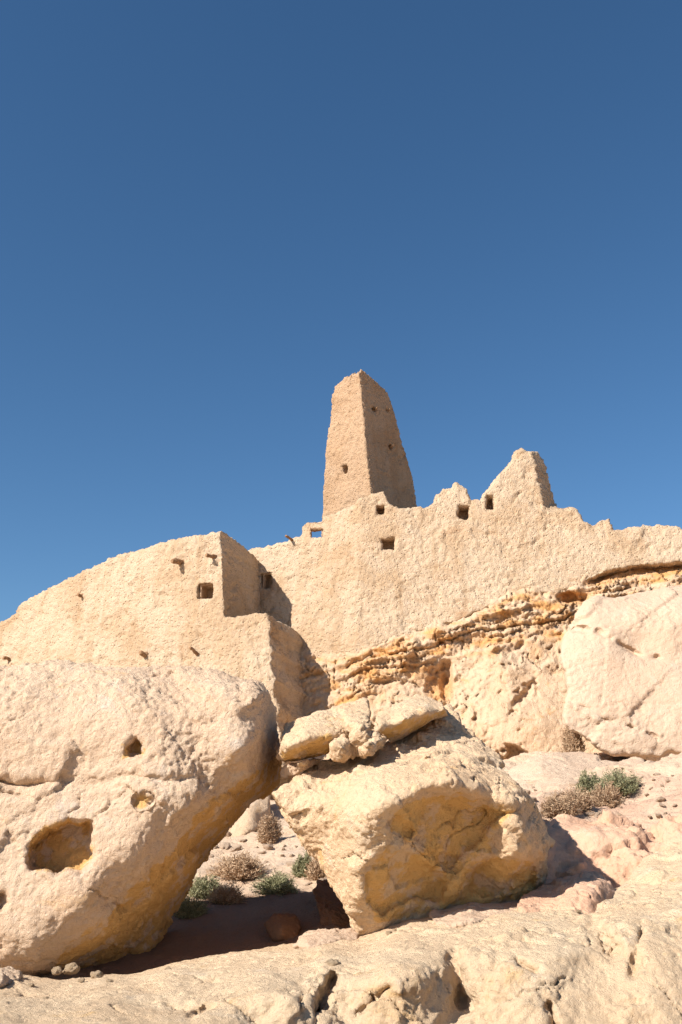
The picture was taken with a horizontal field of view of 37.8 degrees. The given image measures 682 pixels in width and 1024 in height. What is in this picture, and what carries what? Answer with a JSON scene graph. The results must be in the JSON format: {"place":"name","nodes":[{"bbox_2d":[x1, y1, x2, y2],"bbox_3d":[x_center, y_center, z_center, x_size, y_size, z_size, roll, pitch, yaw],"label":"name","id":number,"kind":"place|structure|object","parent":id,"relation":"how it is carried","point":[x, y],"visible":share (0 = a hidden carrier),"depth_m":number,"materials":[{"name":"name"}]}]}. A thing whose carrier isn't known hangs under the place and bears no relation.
{"place":"outdoors","nodes":[
{"label":"outdoors","id":0,"kind":"place"},
{"bbox_2d":[0,0,681,621],"label":"sky","id":1,"kind":"structure","parent":0,"point":[216,215],"materials":[{"name":"blue"}]},
{"bbox_2d":[36,751,681,979],"bbox_3d":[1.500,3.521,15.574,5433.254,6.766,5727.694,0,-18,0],"label":"ground","id":2,"kind":"structure","parent":0,"point":[217,929],"depth_m":11.76,"materials":[{"name":"beige sand"}]},
{"bbox_2d":[0,658,281,975],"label":"boulder","id":3,"kind":"object","parent":2,"relation":"on","point":[129,796],"visible":0.98,"depth_m":9.49,"materials":[{"name":"stone"}]},
{"bbox_2d":[0,531,306,777],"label":"mud house","id":4,"kind":"structure","parent":2,"relation":"on","point":[194,600],"depth_m":27.32,"materials":[{"name":"paint"}]},
{"bbox_2d":[199,583,213,598],"bbox_3d":[-3.532,2.216,27.005,0.451,0.479,0.440,-6,-19,17],"label":"window","id":5,"kind":"structure","parent":4,"relation":"in","point":[205,593],"depth_m":27.02,"materials":[{"name":"beige paint"}]},
{"bbox_2d":[172,894,209,918],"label":"shrub","id":6,"kind":"object","parent":2,"relation":"on","point":[194,908],"visible":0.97,"depth_m":10.98,"materials":[{"name":"green plant"}]},
{"bbox_2d":[187,873,223,899],"bbox_3d":[-1.685,4.520,12.028,0.526,0.332,0.542,-14,-22,36],"label":"shrub","id":7,"kind":"object","parent":2,"relation":"on","point":[201,886],"visible":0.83,"depth_m":11.92,"materials":[{"name":"green plant"}]},
{"bbox_2d":[205,867,217,876],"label":"stone","id":8,"kind":"object","parent":2,"relation":"on","point":[208,869],"visible":0.34,"depth_m":13.64,"materials":[{"name":"beige stone"}]},
{"bbox_2d":[219,842,229,849],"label":"stone","id":9,"kind":"object","parent":2,"relation":"on","point":[225,845],"visible":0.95,"depth_m":15.67,"materials":[{"name":"beige stone"}]},
{"bbox_2d":[203,880,248,904],"bbox_3d":[-1.339,4.469,11.659,0.558,0.306,0.545,0,-18,0],"label":"shrub","id":10,"kind":"object","parent":2,"relation":"on","point":[228,895],"visible":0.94,"depth_m":11.54,"materials":[{"name":"brown plant"}]},
{"bbox_2d":[229,845,241,851],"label":"stone","id":11,"kind":"object","parent":2,"relation":"on","point":[238,847],"visible":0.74,"depth_m":15.55,"materials":[{"name":"beige stone"}]},
{"bbox_2d":[202,849,271,880],"bbox_3d":[-1.408,4.743,13.406,0.955,0.421,0.980,0,-18,0],"label":"shrub","id":12,"kind":"object","parent":2,"relation":"on","point":[241,867],"visible":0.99,"depth_m":13.31,"materials":[{"name":"beige plant"}]},
{"bbox_2d":[230,795,270,836],"bbox_3d":[-1.602,5.434,17.935,0.719,0.902,2.463,0,-18,0],"label":"rock","id":13,"kind":"object","parent":2,"relation":"on","point":[247,821],"visible":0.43,"depth_m":17.01,"materials":[{"name":"beige stone"}]},
{"bbox_2d":[262,844,273,849],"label":"stone","id":14,"kind":"object","parent":2,"relation":"on","point":[268,847],"visible":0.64,"depth_m":15.20,"materials":[{"name":"beige stone"}]},
{"bbox_2d":[255,811,283,843],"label":"shrub","id":15,"kind":"object","parent":2,"relation":"on","point":[269,829],"visible":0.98,"depth_m":15.79,"materials":[{"name":"brown plant"}]},
{"bbox_2d":[249,868,299,896],"bbox_3d":[-0.791,4.471,12.012,0.635,0.343,0.627,13,-22,-35],"label":"shrub","id":16,"kind":"object","parent":2,"relation":"on","point":[278,884],"visible":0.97,"depth_m":11.90,"materials":[{"name":"green plant"}]},
{"bbox_2d":[264,913,300,941],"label":"rock","id":17,"kind":"object","parent":2,"relation":"on","point":[282,927],"visible":0.87,"depth_m":10.06,"materials":[{"name":"brown stone"}]},
{"bbox_2d":[286,861,294,865],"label":"stone","id":18,"kind":"object","parent":2,"relation":"on","point":[289,863],"visible":0.58,"depth_m":13.75,"materials":[{"name":"beige stone"}]},
{"bbox_2d":[290,851,312,877],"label":"shrub","id":19,"kind":"object","parent":2,"relation":"on","point":[299,867],"visible":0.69,"depth_m":13.00,"materials":[{"name":"green plant"}]},
{"bbox_2d":[302,858,325,880],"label":"shrub","id":20,"kind":"object","parent":2,"relation":"on","point":[315,872],"visible":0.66,"depth_m":12.60,"materials":[{"name":"beige plant"}]},
{"bbox_2d":[312,879,349,926],"bbox_3d":[0.037,4.420,11.038,0.707,0.645,1.996,0,-18,0],"label":"rock","id":21,"kind":"object","parent":2,"relation":"on","point":[329,903],"visible":0.27,"depth_m":10.54,"materials":[{"name":"brown stone"}]},
{"bbox_2d":[0,873,681,1023],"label":"rock ledge","id":22,"kind":"object","parent":2,"relation":"on","point":[616,958],"visible":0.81,"depth_m":7.12,"materials":[{"name":"beige stone"}]},
{"bbox_2d":[0,966,22,987],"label":"rock","id":23,"kind":"object","parent":22,"relation":"on","point":[9,975],"visible":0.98,"depth_m":7.89,"materials":[{"name":"stone"}]},
{"bbox_2d":[51,966,61,974],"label":"stone","id":24,"kind":"object","parent":22,"relation":"on","point":[57,970],"visible":1,"depth_m":8.63,"materials":[{"name":"beige stone"}]},
{"bbox_2d":[62,962,79,974],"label":"stone","id":25,"kind":"object","parent":22,"relation":"on","point":[72,968],"visible":1,"depth_m":8.71,"materials":[{"name":"beige stone"}]},
{"bbox_2d":[90,970,103,978],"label":"stone","id":26,"kind":"object","parent":22,"relation":"on","point":[97,974],"visible":0.83,"depth_m":8.24,"materials":[{"name":"beige stone"}]},
{"bbox_2d":[293,928,358,948],"bbox_3d":[-0.128,3.905,9.055,0.604,0.227,0.921,0,-18,0],"label":"rock","id":27,"kind":"object","parent":22,"relation":"on","point":[308,939],"visible":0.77,"depth_m":8.90,"materials":[{"name":"beige stone"}]},
{"bbox_2d":[325,959,339,965],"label":"stone","id":28,"kind":"object","parent":22,"relation":"on","point":[332,962],"visible":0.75,"depth_m":7.43,"materials":[{"name":"beige stone"}]},
{"bbox_2d":[429,900,518,927],"bbox_3d":[1.320,3.655,9.074,1.046,0.247,1.271,0,-18,0],"label":"rock","id":29,"kind":"object","parent":22,"relation":"on","point":[460,915],"visible":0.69,"depth_m":8.93,"materials":[{"name":"beige stone"}]},
{"bbox_2d":[517,871,614,913],"bbox_3d":[2.151,3.632,9.438,0.908,0.423,2.038,-4,-18,12],"label":"rock","id":30,"kind":"object","parent":22,"relation":"on","point":[585,892],"visible":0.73,"depth_m":9.07,"materials":[{"name":"stone"}]},
{"bbox_2d":[628,842,681,885],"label":"rock","id":31,"kind":"object","parent":22,"relation":"on","point":[656,867],"visible":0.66,"depth_m":10.01,"materials":[{"name":"beige stone"}]},
{"bbox_2d":[271,704,554,935],"bbox_3d":[0.896,3.064,10.281,3.598,2.478,3.067,14,-23,-37],"label":"boulder","id":32,"kind":"object","parent":2,"relation":"on","point":[396,832],"visible":0.88,"depth_m":9.09,"materials":[{"name":"stone"}]},
{"bbox_2d":[280,758,320,778],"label":"rock","id":33,"kind":"object","parent":32,"relation":"on","point":[289,771],"visible":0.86,"depth_m":9.81,"materials":[{"name":"stone"}]},
{"bbox_2d":[297,759,308,766],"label":"rock","id":34,"kind":"object","parent":32,"relation":"on","point":[304,762],"visible":1,"depth_m":9.66,"materials":[{"name":"stone"}]},
{"bbox_2d":[276,697,370,762],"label":"stone slab","id":35,"kind":"structure","parent":32,"relation":"on","point":[314,734],"depth_m":9.83,"materials":[{"name":"stone"}]},
{"bbox_2d":[329,733,355,762],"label":"rock","id":36,"kind":"object","parent":32,"relation":"on","point":[341,748],"visible":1,"depth_m":9.46,"materials":[{"name":"stone"}]},
{"bbox_2d":[357,737,383,758],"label":"rock","id":37,"kind":"object","parent":32,"relation":"on","point":[370,747],"visible":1,"depth_m":9.39,"materials":[{"name":"stone"}]},
{"bbox_2d":[343,710,386,756],"bbox_3d":[0.236,2.259,10.179,0.438,0.550,1.334,0,-18,0],"label":"rock","id":38,"kind":"object","parent":37,"relation":"on","point":[358,726],"visible":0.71,"depth_m":9.67,"materials":[{"name":"stone"}]},
{"bbox_2d":[376,694,447,742],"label":"stone slab","id":39,"kind":"structure","parent":32,"relation":"on","point":[405,718],"depth_m":10.06,"materials":[{"name":"stone"}]},
{"bbox_2d":[543,792,559,798],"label":"stone","id":40,"kind":"object","parent":2,"relation":"on","point":[548,794],"visible":0.47,"depth_m":15.05,"materials":[{"name":"beige stone"}]},
{"bbox_2d":[508,751,606,785],"bbox_3d":[3.759,4.560,17.326,1.753,0.932,3.618,-4,-18,12],"label":"rock","id":41,"kind":"object","parent":2,"relation":"on","point":[554,767],"visible":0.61,"depth_m":17.17,"materials":[{"name":"beige stone"}]},
{"bbox_2d":[537,790,581,817],"bbox_3d":[2.894,3.917,13.374,0.640,0.388,0.565,0,-18,0],"label":"shrub","id":42,"kind":"object","parent":2,"relation":"on","point":[554,806],"visible":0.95,"depth_m":13.22,"materials":[{"name":"brown plant"}]},
{"bbox_2d":[559,727,586,752],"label":"shrub","id":43,"kind":"object","parent":2,"relation":"on","point":[572,741],"visible":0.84,"depth_m":20.36,"materials":[{"name":"brown plant"}]},
{"bbox_2d":[570,781,579,785],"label":"stone","id":44,"kind":"object","parent":2,"relation":"on","point":[574,783],"visible":0.59,"depth_m":15.79,"materials":[{"name":"beige stone"}]},
{"bbox_2d":[560,783,595,811],"bbox_3d":[3.269,3.911,13.623,0.484,0.402,0.541,-16,-24,40],"label":"shrub","id":45,"kind":"object","parent":2,"relation":"on","point":[585,801],"visible":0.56,"depth_m":13.52,"materials":[{"name":"brown plant"}]},
{"bbox_2d":[574,767,604,797],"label":"shrub","id":46,"kind":"object","parent":2,"relation":"on","point":[586,782],"visible":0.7,"depth_m":14.86,"materials":[{"name":"green plant"}]},
{"bbox_2d":[594,810,601,817],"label":"stone","id":47,"kind":"object","parent":2,"relation":"on","point":[596,814],"visible":0.59,"depth_m":13.31,"materials":[{"name":"beige stone"}]},
{"bbox_2d":[587,779,624,807],"bbox_3d":[3.753,3.940,13.932,0.605,0.446,0.589,8,-20,-23],"label":"shrub","id":48,"kind":"object","parent":2,"relation":"on","point":[609,796],"visible":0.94,"depth_m":13.83,"materials":[{"name":"brown plant"}]},
{"bbox_2d":[546,810,681,887],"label":"rock outcrop","id":49,"kind":"object","parent":2,"relation":"on","point":[611,847],"visible":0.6,"depth_m":11.38,"materials":[{"name":"stone"}]},
{"bbox_2d":[596,766,642,796],"bbox_3d":[4.187,4.055,14.979,0.882,0.477,0.822,-7,-19,20],"label":"shrub","id":50,"kind":"object","parent":2,"relation":"on","point":[626,784],"visible":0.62,"depth_m":14.90,"materials":[{"name":"green plant"}]},
{"bbox_2d":[559,584,681,760],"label":"boulder","id":51,"kind":"object","parent":2,"relation":"on","point":[620,660],"visible":1,"depth_m":20.13,"materials":[{"name":"beige stone"}]},
{"bbox_2d":[601,757,644,766],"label":"rock","id":52,"kind":"object","parent":2,"relation":"on","point":[632,761],"visible":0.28,"depth_m":17.72,"materials":[{"name":"beige stone"}]},
{"bbox_2d":[656,796,665,801],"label":"stone","id":53,"kind":"object","parent":2,"relation":"on","point":[660,799],"visible":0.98,"depth_m":13.14,"materials":[{"name":"beige stone"}]},
{"bbox_2d":[660,752,681,759],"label":"rock","id":54,"kind":"object","parent":2,"relation":"on","point":[671,755],"visible":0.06,"depth_m":18.09,"materials":[{"name":"beige stone"}]},
{"bbox_2d":[321,369,416,536],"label":"mud tower","id":55,"kind":"structure","parent":0,"point":[365,454],"depth_m":33.14,"materials":[{"name":"beige paint"}]},
{"bbox_2d":[276,566,681,788],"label":"cliff","id":56,"kind":"structure","parent":0,"point":[493,673],"depth_m":25.96,"materials":[{"name":"beige stone"}]},
{"bbox_2d":[248,448,681,657],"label":"fortress wall","id":57,"kind":"structure","parent":56,"relation":"on","point":[375,569],"depth_m":27.71,"materials":[{"name":"paint"}]},
{"bbox_2d":[263,573,272,588],"bbox_3d":[-2.060,2.085,29.308,0.344,0.511,0.390,-7,-19,19],"label":"window","id":58,"kind":"structure","parent":57,"relation":"in","point":[267,579],"depth_m":29.31,"materials":[{"name":"beige paint"}]},
{"bbox_2d":[376,506,384,514],"bbox_3d":[1.156,0.066,28.894,0.305,0.378,0.390,-1,-18,3],"label":"window","id":59,"kind":"structure","parent":57,"relation":"in","point":[381,510],"depth_m":28.92,"materials":[{"name":"beige paint"}]},
{"bbox_2d":[382,539,394,549],"bbox_3d":[1.349,1.016,28.329,0.463,0.434,0.390,-1,-18,3],"label":"window","id":60,"kind":"structure","parent":57,"relation":"in","point":[388,544],"depth_m":28.48,"materials":[{"name":"beige paint"}]},
{"bbox_2d":[457,507,468,519],"bbox_3d":[3.505,0.132,28.673,0.405,0.478,0.440,-1,-18,3],"label":"window","id":61,"kind":"structure","parent":57,"relation":"in","point":[463,514],"depth_m":28.83,"materials":[{"name":"beige paint"}]},
{"bbox_2d":[487,497,493,509],"bbox_3d":[4.276,-0.153,28.752,0.304,0.493,0.390,-1,-18,3],"label":"window","id":62,"kind":"structure","parent":57,"relation":"in","point":[489,501],"depth_m":28.90,"materials":[{"name":"beige paint"}]}
]}

